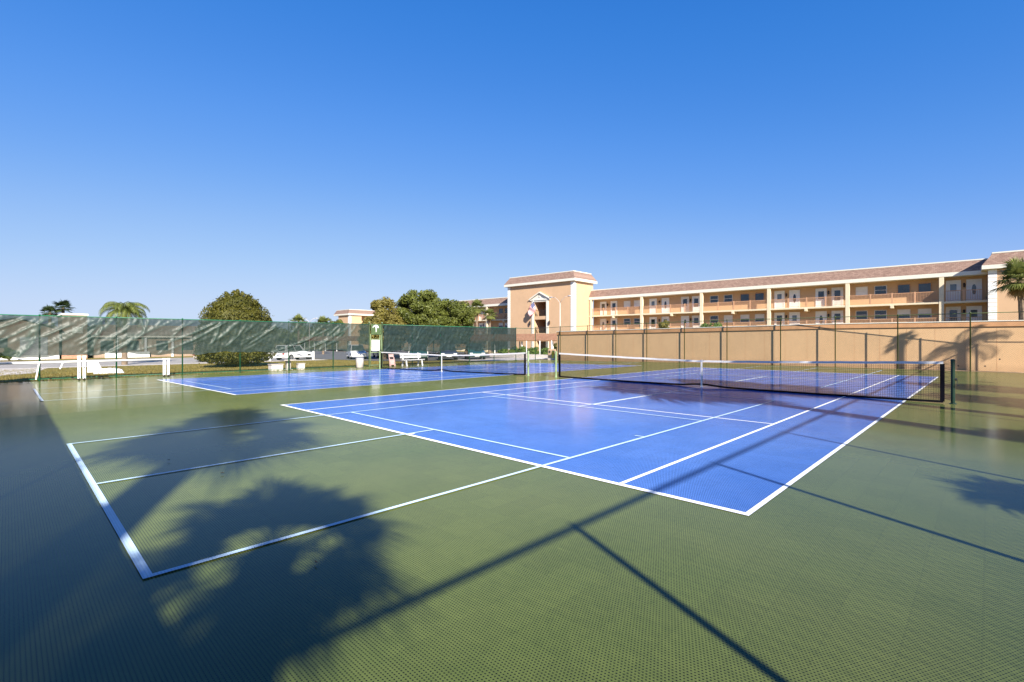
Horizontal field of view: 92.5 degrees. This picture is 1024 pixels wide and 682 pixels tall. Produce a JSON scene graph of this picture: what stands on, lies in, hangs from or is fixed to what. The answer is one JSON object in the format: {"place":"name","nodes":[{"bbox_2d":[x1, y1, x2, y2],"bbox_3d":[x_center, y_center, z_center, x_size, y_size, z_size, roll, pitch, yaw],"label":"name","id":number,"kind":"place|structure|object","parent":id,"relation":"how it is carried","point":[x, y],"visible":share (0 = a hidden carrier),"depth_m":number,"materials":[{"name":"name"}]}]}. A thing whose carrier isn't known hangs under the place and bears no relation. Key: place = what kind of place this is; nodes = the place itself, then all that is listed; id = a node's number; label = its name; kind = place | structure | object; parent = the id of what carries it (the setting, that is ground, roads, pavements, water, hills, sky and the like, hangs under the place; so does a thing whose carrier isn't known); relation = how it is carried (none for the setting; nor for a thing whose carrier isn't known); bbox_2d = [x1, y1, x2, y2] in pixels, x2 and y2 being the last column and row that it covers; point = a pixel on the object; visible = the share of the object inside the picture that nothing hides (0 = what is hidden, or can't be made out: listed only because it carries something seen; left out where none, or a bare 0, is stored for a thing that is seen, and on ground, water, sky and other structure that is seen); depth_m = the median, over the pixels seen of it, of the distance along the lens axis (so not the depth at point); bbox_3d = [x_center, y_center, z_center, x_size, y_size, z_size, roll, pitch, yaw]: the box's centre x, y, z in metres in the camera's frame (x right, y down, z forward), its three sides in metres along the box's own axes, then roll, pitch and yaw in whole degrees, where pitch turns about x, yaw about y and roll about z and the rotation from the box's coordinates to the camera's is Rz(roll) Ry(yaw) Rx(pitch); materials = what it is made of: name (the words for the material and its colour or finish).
{"place":"outdoors","nodes":[
{"label":"outdoors","id":0,"kind":"place"},
{"bbox_2d":[0,368,45,375],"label":"concrete pad","id":1,"kind":"object","parent":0,"point":[24,371],"visible":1,"depth_m":33.16,"materials":[{"name":"white concrete"}]},
{"bbox_2d":[0,355,58,359],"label":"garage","id":2,"kind":"structure","parent":0,"point":[34,358],"depth_m":56.84,"materials":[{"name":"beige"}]},
{"bbox_2d":[87,353,192,357],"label":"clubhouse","id":3,"kind":"structure","parent":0,"point":[110,355],"depth_m":64.10,"materials":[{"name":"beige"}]},
{"bbox_2d":[0,357,321,368],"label":"driveway","id":4,"kind":"structure","parent":0,"point":[179,360],"depth_m":49.44,"materials":[{"name":"concrete"}]},
{"bbox_2d":[268,351,313,360],"bbox_3d":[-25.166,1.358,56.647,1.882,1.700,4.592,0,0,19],"label":"parked car","id":5,"kind":"object","parent":4,"relation":"on","point":[291,355],"visible":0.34,"depth_m":55.34,"materials":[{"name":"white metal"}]},
{"bbox_2d":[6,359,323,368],"bbox_3d":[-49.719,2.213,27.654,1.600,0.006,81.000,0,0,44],"label":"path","id":6,"kind":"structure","parent":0,"point":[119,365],"depth_m":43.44,"materials":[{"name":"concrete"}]},
{"bbox_2d":[10,360,522,381],"bbox_3d":[-13.165,1.873,31.868,2.150,0.032,42.000,0,0,44],"label":"dirt strip","id":7,"kind":"object","parent":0,"point":[244,371],"visible":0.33,"depth_m":26.44,"materials":[{"name":"brown soil"}]},
{"bbox_2d":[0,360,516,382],"bbox_3d":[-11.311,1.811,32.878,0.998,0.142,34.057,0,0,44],"label":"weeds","id":8,"kind":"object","parent":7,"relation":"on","point":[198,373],"visible":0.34,"depth_m":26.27,"materials":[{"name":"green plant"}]},
{"bbox_2d":[0,314,535,381],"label":"chain link fence","id":9,"kind":"object","parent":7,"relation":"on","point":[39,336],"visible":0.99,"depth_m":27.05,"materials":[{"name":"metal"}]},
{"bbox_2d":[372,340,378,350],"bbox_3d":[-9.522,0.343,34.199,0.025,0.760,0.600,0,0,44],"label":"notice board","id":10,"kind":"object","parent":9,"relation":"attached to","point":[375,345],"visible":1,"depth_m":34.19,"materials":[{"name":"white paint"}]},
{"bbox_2d":[371,324,381,333],"bbox_3d":[-9.480,-0.787,34.241,0.026,0.720,0.820,0,0,44],"label":"emblem sign","id":11,"kind":"object","parent":9,"relation":"attached to","point":[376,328],"visible":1,"depth_m":34.24,"materials":[{"name":"green metal"}]},
{"bbox_2d":[268,364,283,370],"bbox_3d":[-14.574,1.663,30.239,0.612,0.440,0.740,0,0,44],"label":"stone stool","id":12,"kind":"object","parent":7,"relation":"on","point":[274,366],"visible":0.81,"depth_m":30.05,"materials":[{"name":"stone"}]},
{"bbox_2d":[280,359,295,369],"bbox_3d":[-14.051,1.533,30.777,0.720,0.700,0.720,0,0,44],"label":"stone table","id":13,"kind":"object","parent":7,"relation":"on","point":[286,360],"visible":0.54,"depth_m":30.63,"materials":[{"name":"stone"}]},
{"bbox_2d":[296,363,304,369],"bbox_3d":[-13.507,1.663,31.336,0.360,0.440,0.460,0,0,44],"label":"stone stool","id":14,"kind":"object","parent":7,"relation":"on","point":[300,365],"visible":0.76,"depth_m":31.21,"materials":[{"name":"stone"}]},
{"bbox_2d":[0,348,547,382],"bbox_3d":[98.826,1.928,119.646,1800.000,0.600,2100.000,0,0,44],"label":"ground","id":15,"kind":"structure","parent":0,"point":[193,369],"depth_m":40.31,"materials":[{"name":"green plant"}]},
{"bbox_2d":[39,305,60,315],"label":"fan palm","id":16,"kind":"object","parent":15,"relation":"on","point":[49,309],"visible":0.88,"depth_m":70.77,"materials":[{"name":"green plant"}]},
{"bbox_2d":[52,299,75,314],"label":"fan palm","id":17,"kind":"object","parent":15,"relation":"on","point":[64,304],"visible":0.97,"depth_m":71.88,"materials":[{"name":"green plant"}]},
{"bbox_2d":[57,313,87,358],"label":"building","id":18,"kind":"structure","parent":15,"relation":"on","point":[68,356],"depth_m":59.69,"materials":[{"name":"beige"}]},
{"bbox_2d":[93,368,123,373],"bbox_3d":[-24.431,1.816,29.710,0.700,0.325,1.440,0,0,44],"label":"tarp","id":19,"kind":"object","parent":15,"relation":"on","point":[111,370],"visible":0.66,"depth_m":29.58,"materials":[{"name":"white plastic"}]},
{"bbox_2d":[98,301,149,364],"bbox_3d":[-35.584,-0.639,44.914,3.610,5.934,3.492,0,0,-4],"label":"feather palm","id":20,"kind":"object","parent":15,"relation":"on","point":[123,309],"visible":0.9,"depth_m":44.55,"materials":[{"name":"green plant"}]},
{"bbox_2d":[193,289,276,366],"bbox_3d":[-21.420,-0.930,38.002,6.277,6.175,6.182,0,0,44],"label":"ornamental tree","id":21,"kind":"object","parent":15,"relation":"on","point":[237,304],"visible":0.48,"depth_m":36.76,"materials":[{"name":"green plant"}]},
{"bbox_2d":[334,309,375,346],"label":"apartment building","id":22,"kind":"structure","parent":15,"relation":"on","point":[354,316],"depth_m":131.88,"materials":[{"name":"paint"}]},
{"bbox_2d":[450,297,507,351],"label":"apartment building","id":23,"kind":"structure","parent":15,"relation":"on","point":[499,305],"depth_m":97.39,"materials":[{"name":"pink paint"}]},
{"bbox_2d":[490,353,547,357],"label":"wall","id":24,"kind":"structure","parent":15,"relation":"on","point":[531,356],"depth_m":55.84,"materials":[{"name":"concrete"}]},
{"bbox_2d":[504,270,596,352],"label":"entrance tower","id":25,"kind":"structure","parent":15,"relation":"on","point":[539,290],"depth_m":81.82,"materials":[{"name":"paint"}]},
{"bbox_2d":[528,301,536,315],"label":"flag","id":26,"kind":"object","parent":25,"relation":"attached to","point":[532,309],"visible":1,"depth_m":83.16,"materials":[{"name":"multicoloured fabric"}]},
{"bbox_2d":[658,320,669,327],"bbox_3d":[18.186,-0.318,58.705,2.769,4.384,2.410,0,0,44],"label":"shrub","id":27,"kind":"object","parent":15,"relation":"on","point":[661,325],"visible":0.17,"depth_m":57.95,"materials":[{"name":"green plant"}]},
{"bbox_2d":[700,322,722,326],"bbox_3d":[22.110,-0.147,54.381,2.984,3.864,3.042,0,0,-20],"label":"shrub","id":28,"kind":"object","parent":15,"relation":"on","point":[710,324],"visible":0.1,"depth_m":54.58,"materials":[{"name":"green plant"}]},
{"bbox_2d":[589,258,987,329],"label":"apartment building","id":29,"kind":"structure","parent":15,"relation":"on","point":[946,288],"depth_m":61.00,"materials":[{"name":"beige paint"}]},
{"bbox_2d":[600,319,606,329],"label":"door","id":30,"kind":"structure","parent":29,"relation":"in","point":[602,321],"depth_m":81.41,"materials":[{"name":"white wood"}]},
{"bbox_2d":[600,301,606,313],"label":"door","id":31,"kind":"structure","parent":29,"relation":"in","point":[602,304],"depth_m":81.34,"materials":[{"name":"white wood"}]},
{"bbox_2d":[611,318,616,329],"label":"door","id":32,"kind":"structure","parent":29,"relation":"in","point":[613,320],"depth_m":80.03,"materials":[{"name":"white wood"}]},
{"bbox_2d":[611,301,616,314],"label":"door","id":33,"kind":"structure","parent":29,"relation":"in","point":[613,303],"depth_m":80.09,"materials":[{"name":"white wood"}]},
{"bbox_2d":[624,318,629,324],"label":"window","id":34,"kind":"structure","parent":29,"relation":"in","point":[626,321],"depth_m":78.43,"materials":[{"name":"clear glass"}]},
{"bbox_2d":[649,317,656,328],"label":"door","id":35,"kind":"structure","parent":29,"relation":"in","point":[652,320],"depth_m":75.54,"materials":[{"name":"white wood"}]},
{"bbox_2d":[649,298,656,311],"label":"door","id":36,"kind":"structure","parent":29,"relation":"in","point":[652,302],"depth_m":75.54,"materials":[{"name":"white wood"}]},
{"bbox_2d":[662,298,668,312],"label":"door","id":37,"kind":"structure","parent":29,"relation":"in","point":[665,301],"depth_m":74.04,"materials":[{"name":"white wood"}]},
{"bbox_2d":[681,316,688,327],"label":"door","id":38,"kind":"structure","parent":29,"relation":"in","point":[683,318],"depth_m":72.10,"materials":[{"name":"white wood"}]},
{"bbox_2d":[681,296,688,311],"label":"door","id":39,"kind":"structure","parent":29,"relation":"in","point":[684,300],"depth_m":72.08,"materials":[{"name":"white wood"}]},
{"bbox_2d":[692,315,699,326],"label":"door","id":40,"kind":"structure","parent":29,"relation":"in","point":[697,317],"depth_m":71.00,"materials":[{"name":"white wood"}]},
{"bbox_2d":[692,296,699,311],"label":"door","id":41,"kind":"structure","parent":29,"relation":"in","point":[695,299],"depth_m":71.08,"materials":[{"name":"white wood"}]},
{"bbox_2d":[710,315,717,322],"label":"window","id":42,"kind":"structure","parent":29,"relation":"in","point":[711,317],"depth_m":69.32,"materials":[{"name":"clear glass"}]},
{"bbox_2d":[710,295,717,302],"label":"window","id":43,"kind":"structure","parent":29,"relation":"in","point":[713,299],"depth_m":69.40,"materials":[{"name":"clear glass"}]},
{"bbox_2d":[724,315,732,322],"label":"window","id":44,"kind":"structure","parent":29,"relation":"in","point":[729,318],"depth_m":68.05,"materials":[{"name":"grey glass"}]},
{"bbox_2d":[724,295,732,302],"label":"window","id":45,"kind":"structure","parent":29,"relation":"in","point":[727,298],"depth_m":68.05,"materials":[{"name":"blue glass"}]},
{"bbox_2d":[740,314,748,321],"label":"window","id":46,"kind":"structure","parent":29,"relation":"in","point":[746,316],"depth_m":66.65,"materials":[{"name":"grey glass"}]},
{"bbox_2d":[740,294,748,300],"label":"window","id":47,"kind":"structure","parent":29,"relation":"in","point":[743,297],"depth_m":66.65,"materials":[{"name":"blue glass"}]},
{"bbox_2d":[755,314,763,321],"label":"window","id":48,"kind":"structure","parent":29,"relation":"in","point":[757,316],"depth_m":65.39,"materials":[{"name":"grey glass"}]},
{"bbox_2d":[755,293,763,299],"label":"window","id":49,"kind":"structure","parent":29,"relation":"in","point":[758,296],"depth_m":65.39,"materials":[{"name":"blue glass"}]},
{"bbox_2d":[774,312,784,324],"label":"door","id":50,"kind":"structure","parent":29,"relation":"in","point":[776,315],"depth_m":63.83,"materials":[{"name":"white wood"}]},
{"bbox_2d":[774,291,784,307],"bbox_3d":[34.793,-5.287,63.779,1.200,2.320,0.068,0,0,42],"label":"door","id":51,"kind":"structure","parent":29,"relation":"in","point":[777,294],"depth_m":63.77,"materials":[{"name":"white wood"}]},
{"bbox_2d":[789,312,799,324],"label":"door","id":52,"kind":"structure","parent":29,"relation":"in","point":[791,314],"depth_m":62.59,"materials":[{"name":"white wood"}]},
{"bbox_2d":[789,290,799,307],"bbox_3d":[36.088,-5.287,62.617,1.200,2.320,0.068,0,0,42],"label":"door","id":53,"kind":"structure","parent":29,"relation":"in","point":[793,294],"depth_m":62.59,"materials":[{"name":"white wood"}]},
{"bbox_2d":[815,311,826,323],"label":"door","id":54,"kind":"structure","parent":29,"relation":"in","point":[817,313],"depth_m":60.68,"materials":[{"name":"white wood"}]},
{"bbox_2d":[815,288,826,306],"bbox_3d":[38.254,-5.287,60.673,1.200,2.320,0.068,0,0,42],"label":"door","id":55,"kind":"structure","parent":29,"relation":"in","point":[821,292],"depth_m":60.70,"materials":[{"name":"white wood"}]},
{"bbox_2d":[832,310,842,322],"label":"door","id":56,"kind":"structure","parent":29,"relation":"in","point":[839,314],"depth_m":59.45,"materials":[{"name":"white wood"}]},
{"bbox_2d":[832,287,842,305],"bbox_3d":[39.519,-5.287,59.538,1.200,2.320,0.068,0,0,42],"label":"door","id":57,"kind":"structure","parent":29,"relation":"in","point":[837,291],"depth_m":59.51,"materials":[{"name":"white wood"}]},
{"bbox_2d":[856,310,867,319],"bbox_3d":[41.318,-2.992,57.924,1.160,1.070,0.068,0,0,42],"label":"window","id":58,"kind":"structure","parent":29,"relation":"in","point":[858,313],"depth_m":57.88,"materials":[{"name":"grey glass"}]},
{"bbox_2d":[856,286,867,295],"bbox_3d":[41.318,-5.812,57.924,1.160,1.070,0.068,0,0,42],"label":"window","id":59,"kind":"structure","parent":29,"relation":"in","point":[859,290],"depth_m":57.88,"materials":[{"name":"white glass"}]},
{"bbox_2d":[874,310,886,318],"bbox_3d":[42.649,-2.992,56.729,1.160,1.070,0.068,0,0,42],"label":"window","id":60,"kind":"structure","parent":29,"relation":"in","point":[877,313],"depth_m":56.76,"materials":[{"name":"grey glass"}]},
{"bbox_2d":[874,285,886,294],"bbox_3d":[42.649,-5.812,56.729,1.160,1.070,0.068,0,0,42],"label":"window","id":61,"kind":"structure","parent":29,"relation":"in","point":[877,289],"depth_m":56.74,"materials":[{"name":"blue glass"}]},
{"bbox_2d":[897,309,909,318],"bbox_3d":[44.212,-2.992,55.326,1.160,1.070,0.068,0,0,42],"label":"window","id":62,"kind":"structure","parent":29,"relation":"in","point":[899,311],"depth_m":55.34,"materials":[{"name":"white glass"}]},
{"bbox_2d":[897,284,909,293],"bbox_3d":[44.212,-5.812,55.326,1.160,1.070,0.068,0,0,42],"label":"window","id":63,"kind":"structure","parent":29,"relation":"in","point":[901,288],"depth_m":55.35,"materials":[{"name":"blue glass"}]},
{"bbox_2d":[918,308,931,317],"bbox_3d":[45.552,-2.992,54.124,1.160,1.070,0.068,0,0,42],"label":"window","id":64,"kind":"structure","parent":29,"relation":"in","point":[928,310],"depth_m":54.08,"materials":[{"name":"white glass"}]},
{"bbox_2d":[918,283,931,292],"bbox_3d":[45.552,-5.812,54.124,1.160,1.070,0.068,0,0,42],"label":"window","id":65,"kind":"structure","parent":29,"relation":"in","point":[922,287],"depth_m":54.08,"materials":[{"name":"blue glass"}]},
{"bbox_2d":[946,306,960,320],"bbox_3d":[47.304,-2.467,52.552,1.200,2.320,0.068,0,0,42],"label":"door","id":66,"kind":"structure","parent":29,"relation":"in","point":[949,310],"depth_m":52.52,"materials":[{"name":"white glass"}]},
{"bbox_2d":[946,280,960,300],"bbox_3d":[47.304,-5.287,52.552,1.200,2.320,0.068,0,0,42],"label":"door","id":67,"kind":"structure","parent":29,"relation":"in","point":[951,285],"depth_m":52.53,"materials":[{"name":"white glass"}]},
{"bbox_2d":[966,306,981,320],"bbox_3d":[48.510,-2.467,51.470,1.200,2.320,0.068,0,0,42],"label":"door","id":68,"kind":"structure","parent":29,"relation":"in","point":[973,309],"depth_m":51.43,"materials":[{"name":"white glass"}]},
{"bbox_2d":[966,279,981,300],"bbox_3d":[48.510,-5.287,51.470,1.200,2.320,0.068,0,0,42],"label":"door","id":69,"kind":"structure","parent":29,"relation":"in","point":[971,284],"depth_m":51.44,"materials":[{"name":"white glass"}]},
{"bbox_2d":[981,250,1023,320],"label":"stair tower","id":70,"kind":"structure","parent":15,"relation":"on","point":[997,301],"depth_m":47.92,"materials":[{"name":"paint"}]},
{"bbox_2d":[986,257,1023,319],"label":"fan palm","id":71,"kind":"object","parent":15,"relation":"on","point":[1014,270],"visible":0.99,"depth_m":39.90,"materials":[{"name":"green plant"}]},
{"bbox_2d":[300,350,501,360],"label":"parking lot","id":72,"kind":"structure","parent":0,"point":[325,355],"depth_m":67.60,"materials":[{"name":"grey asphalt"}]},
{"bbox_2d":[290,313,306,321],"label":"fan palm","id":73,"kind":"object","parent":72,"relation":"on","point":[296,318],"visible":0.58,"depth_m":77.43,"materials":[{"name":"green plant"}]},
{"bbox_2d":[315,316,329,353],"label":"fan palm","id":74,"kind":"object","parent":72,"relation":"on","point":[322,319],"visible":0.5,"depth_m":78.25,"materials":[{"name":"green plant"}]},
{"bbox_2d":[328,317,342,322],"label":"broadleaf tree","id":75,"kind":"object","parent":72,"relation":"on","point":[337,321],"visible":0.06,"depth_m":114.47,"materials":[{"name":"green plant"}]},
{"bbox_2d":[346,351,366,358],"bbox_3d":[-18.693,1.358,58.995,1.882,1.700,4.592,0,0,-26],"label":"parked car","id":76,"kind":"object","parent":72,"relation":"on","point":[352,354],"visible":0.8,"depth_m":57.19,"materials":[{"name":"white metal"}]},
{"bbox_2d":[361,314,405,358],"bbox_3d":[-14.791,-0.348,56.414,6.188,5.447,5.779,0,0,44],"label":"broadleaf tree","id":77,"kind":"object","parent":72,"relation":"on","point":[378,319],"visible":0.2,"depth_m":54.95,"materials":[{"name":"green plant"}]},
{"bbox_2d":[362,296,415,358],"bbox_3d":[-14.430,-1.399,57.916,5.503,7.575,5.987,0,0,26],"label":"broadleaf tree","id":78,"kind":"object","parent":72,"relation":"on","point":[379,306],"visible":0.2,"depth_m":56.86,"materials":[{"name":"green plant"}]},
{"bbox_2d":[409,351,427,360],"bbox_3d":[-9.587,1.167,50.142,1.882,1.700,4.592,0,0,-11],"label":"parked car","id":79,"kind":"object","parent":72,"relation":"on","point":[422,356],"visible":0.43,"depth_m":48.25,"materials":[{"name":"white metal"}]},
{"bbox_2d":[393,289,448,325],"bbox_3d":[-11.208,-2.015,60.136,7.002,8.779,6.944,0,0,22],"label":"broadleaf tree","id":80,"kind":"object","parent":72,"relation":"on","point":[426,307],"visible":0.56,"depth_m":58.00,"materials":[{"name":"green plant"}]},
{"bbox_2d":[325,334,556,352],"bbox_3d":[-19.499,0.680,88.229,76.100,3.095,6.000,0,0,44],"label":"carport","id":81,"kind":"object","parent":72,"relation":"on","point":[544,337],"visible":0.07,"depth_m":62.82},
{"bbox_2d":[438,350,457,359],"bbox_3d":[-6.701,1.147,51.103,1.882,1.700,4.592,0,0,-11],"label":"parked car","id":82,"kind":"object","parent":72,"relation":"on","point":[447,352],"visible":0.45,"depth_m":49.09,"materials":[{"name":"white metal"}]},
{"bbox_2d":[436,298,476,326],"bbox_3d":[-7.588,-1.424,61.342,6.721,7.540,6.862,0,0,44],"label":"broadleaf tree","id":83,"kind":"object","parent":72,"relation":"on","point":[460,313],"visible":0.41,"depth_m":59.50,"materials":[{"name":"green plant"}]},
{"bbox_2d":[470,298,485,326],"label":"fan palm","id":84,"kind":"object","parent":72,"relation":"on","point":[477,303],"visible":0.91,"depth_m":81.68,"materials":[{"name":"green plant"}]},
{"bbox_2d":[483,308,496,353],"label":"fan palm","id":85,"kind":"object","parent":72,"relation":"on","point":[489,317],"visible":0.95,"depth_m":79.58,"materials":[{"name":"green plant"}]},
{"bbox_2d":[517,346,527,352],"bbox_3d":[1.392,1.361,61.852,1.511,1.481,1.568,0,0,44],"label":"shrub","id":86,"kind":"object","parent":72,"relation":"on","point":[522,349],"visible":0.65,"depth_m":61.72,"materials":[{"name":"green plant"}]},
{"bbox_2d":[528,346,538,353],"bbox_3d":[2.655,1.403,60.576,1.439,1.398,1.470,0,0,10],"label":"shrub","id":87,"kind":"object","parent":72,"relation":"on","point":[531,350],"visible":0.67,"depth_m":60.45,"materials":[{"name":"green plant"}]},
{"bbox_2d":[460,358,547,360],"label":"plaza","id":88,"kind":"structure","parent":0,"point":[490,359],"depth_m":50.46,"materials":[{"name":"concrete"}]},
{"bbox_2d":[464,349,485,359],"bbox_3d":[-3.957,1.127,52.061,1.882,1.700,4.592,0,0,-11],"label":"parked car","id":89,"kind":"object","parent":88,"relation":"on","point":[473,352],"visible":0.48,"depth_m":50.28,"materials":[{"name":"white metal"}]},
{"bbox_2d":[540,348,548,354],"bbox_3d":[4.028,1.433,59.355,1.372,1.338,1.507,0,0,-23],"label":"shrub","id":90,"kind":"object","parent":88,"relation":"on","point":[544,351],"visible":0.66,"depth_m":58.95,"materials":[{"name":"green plant"}]},
{"bbox_2d":[0,360,1023,681],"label":"court floor","id":91,"kind":"structure","parent":0,"point":[888,546],"depth_m":3.67,"materials":[{"name":"green paint"}]},
{"bbox_2d":[0,356,169,379],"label":"portable net frame","id":92,"kind":"object","parent":91,"relation":"on","point":[94,366],"visible":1,"depth_m":22.62,"materials":[{"name":"white paint"}]},
{"bbox_2d":[356,358,363,367],"bbox_3d":[-10.190,1.488,32.812,0.530,0.680,0.522,0,0,44],"label":"trash bin","id":93,"kind":"object","parent":91,"relation":"on","point":[359,362],"visible":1,"depth_m":32.61,"materials":[{"name":"plastic"}]},
{"bbox_2d":[163,363,638,394],"bbox_3d":[-3.847,1.694,26.834,10.970,0.164,23.770,0,0,44],"label":"court surface","id":94,"kind":"object","parent":91,"relation":"on","point":[242,384],"visible":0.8,"depth_m":22.10,"materials":[{"name":"blue paint"}]},
{"bbox_2d":[33,362,627,400],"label":"pickleball lines","id":95,"kind":"object","parent":94,"relation":"on","point":[38,395],"visible":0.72,"depth_m":18.27,"materials":[{"name":"white paint"}]},
{"bbox_2d":[160,363,641,394],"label":"tennis lines","id":96,"kind":"object","parent":94,"relation":"on","point":[333,377],"visible":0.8,"depth_m":20.21,"materials":[{"name":"white paint"}]},
{"bbox_2d":[400,353,423,365],"bbox_3d":[-7.098,1.359,34.945,0.666,0.950,1.750,0,0,44],"label":"park bench","id":97,"kind":"object","parent":91,"relation":"on","point":[418,357],"visible":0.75,"depth_m":35.12,"materials":[{"name":"white paint"}]},
{"bbox_2d":[378,351,529,375],"bbox_3d":[-3.847,1.135,26.834,13.050,1.317,0.147,0,0,44],"label":"tennis net","id":98,"kind":"object","parent":91,"relation":"on","point":[452,357],"visible":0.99,"depth_m":25.53,"materials":[{"name":"black fabric"}]},
{"bbox_2d":[286,367,935,515],"bbox_3d":[6.493,1.590,16.784,10.970,0.001,23.770,0,0,44],"label":"court surface","id":99,"kind":"object","parent":91,"relation":"on","point":[746,473],"visible":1,"depth_m":9.51,"materials":[{"name":"blue paint"}]},
{"bbox_2d":[67,366,881,578],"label":"pickleball lines","id":100,"kind":"object","parent":99,"relation":"on","point":[143,569],"visible":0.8,"depth_m":5.21,"materials":[{"name":"white paint"}]},
{"bbox_2d":[282,367,937,515],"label":"tennis lines","id":101,"kind":"object","parent":99,"relation":"on","point":[771,496],"visible":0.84,"depth_m":6.88,"materials":[{"name":"white paint"}]},
{"bbox_2d":[553,351,959,403],"bbox_3d":[6.493,1.032,16.783,13.050,1.128,0.147,0,0,44],"label":"tennis net","id":102,"kind":"object","parent":91,"relation":"on","point":[943,381],"visible":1,"depth_m":15.05,"materials":[{"name":"black fabric"}]},
{"bbox_2d":[0,0,1023,324],"label":"sky","id":103,"kind":"structure","parent":0,"point":[312,159],"materials":[{"name":"blue"}]},
{"bbox_2d":[789,365,1023,372],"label":"wall base strip","id":104,"kind":"object","parent":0,"point":[945,370],"depth_m":26.33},
{"bbox_2d":[535,311,1023,371],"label":"chain link fence","id":105,"kind":"object","parent":104,"relation":"on","point":[897,315],"visible":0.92,"depth_m":31.00,"materials":[{"name":"black metal"}]},
{"bbox_2d":[556,320,1023,371],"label":"court wall","id":106,"kind":"structure","parent":104,"relation":"on","point":[711,338],"depth_m":30.27,"materials":[{"name":"paint"}]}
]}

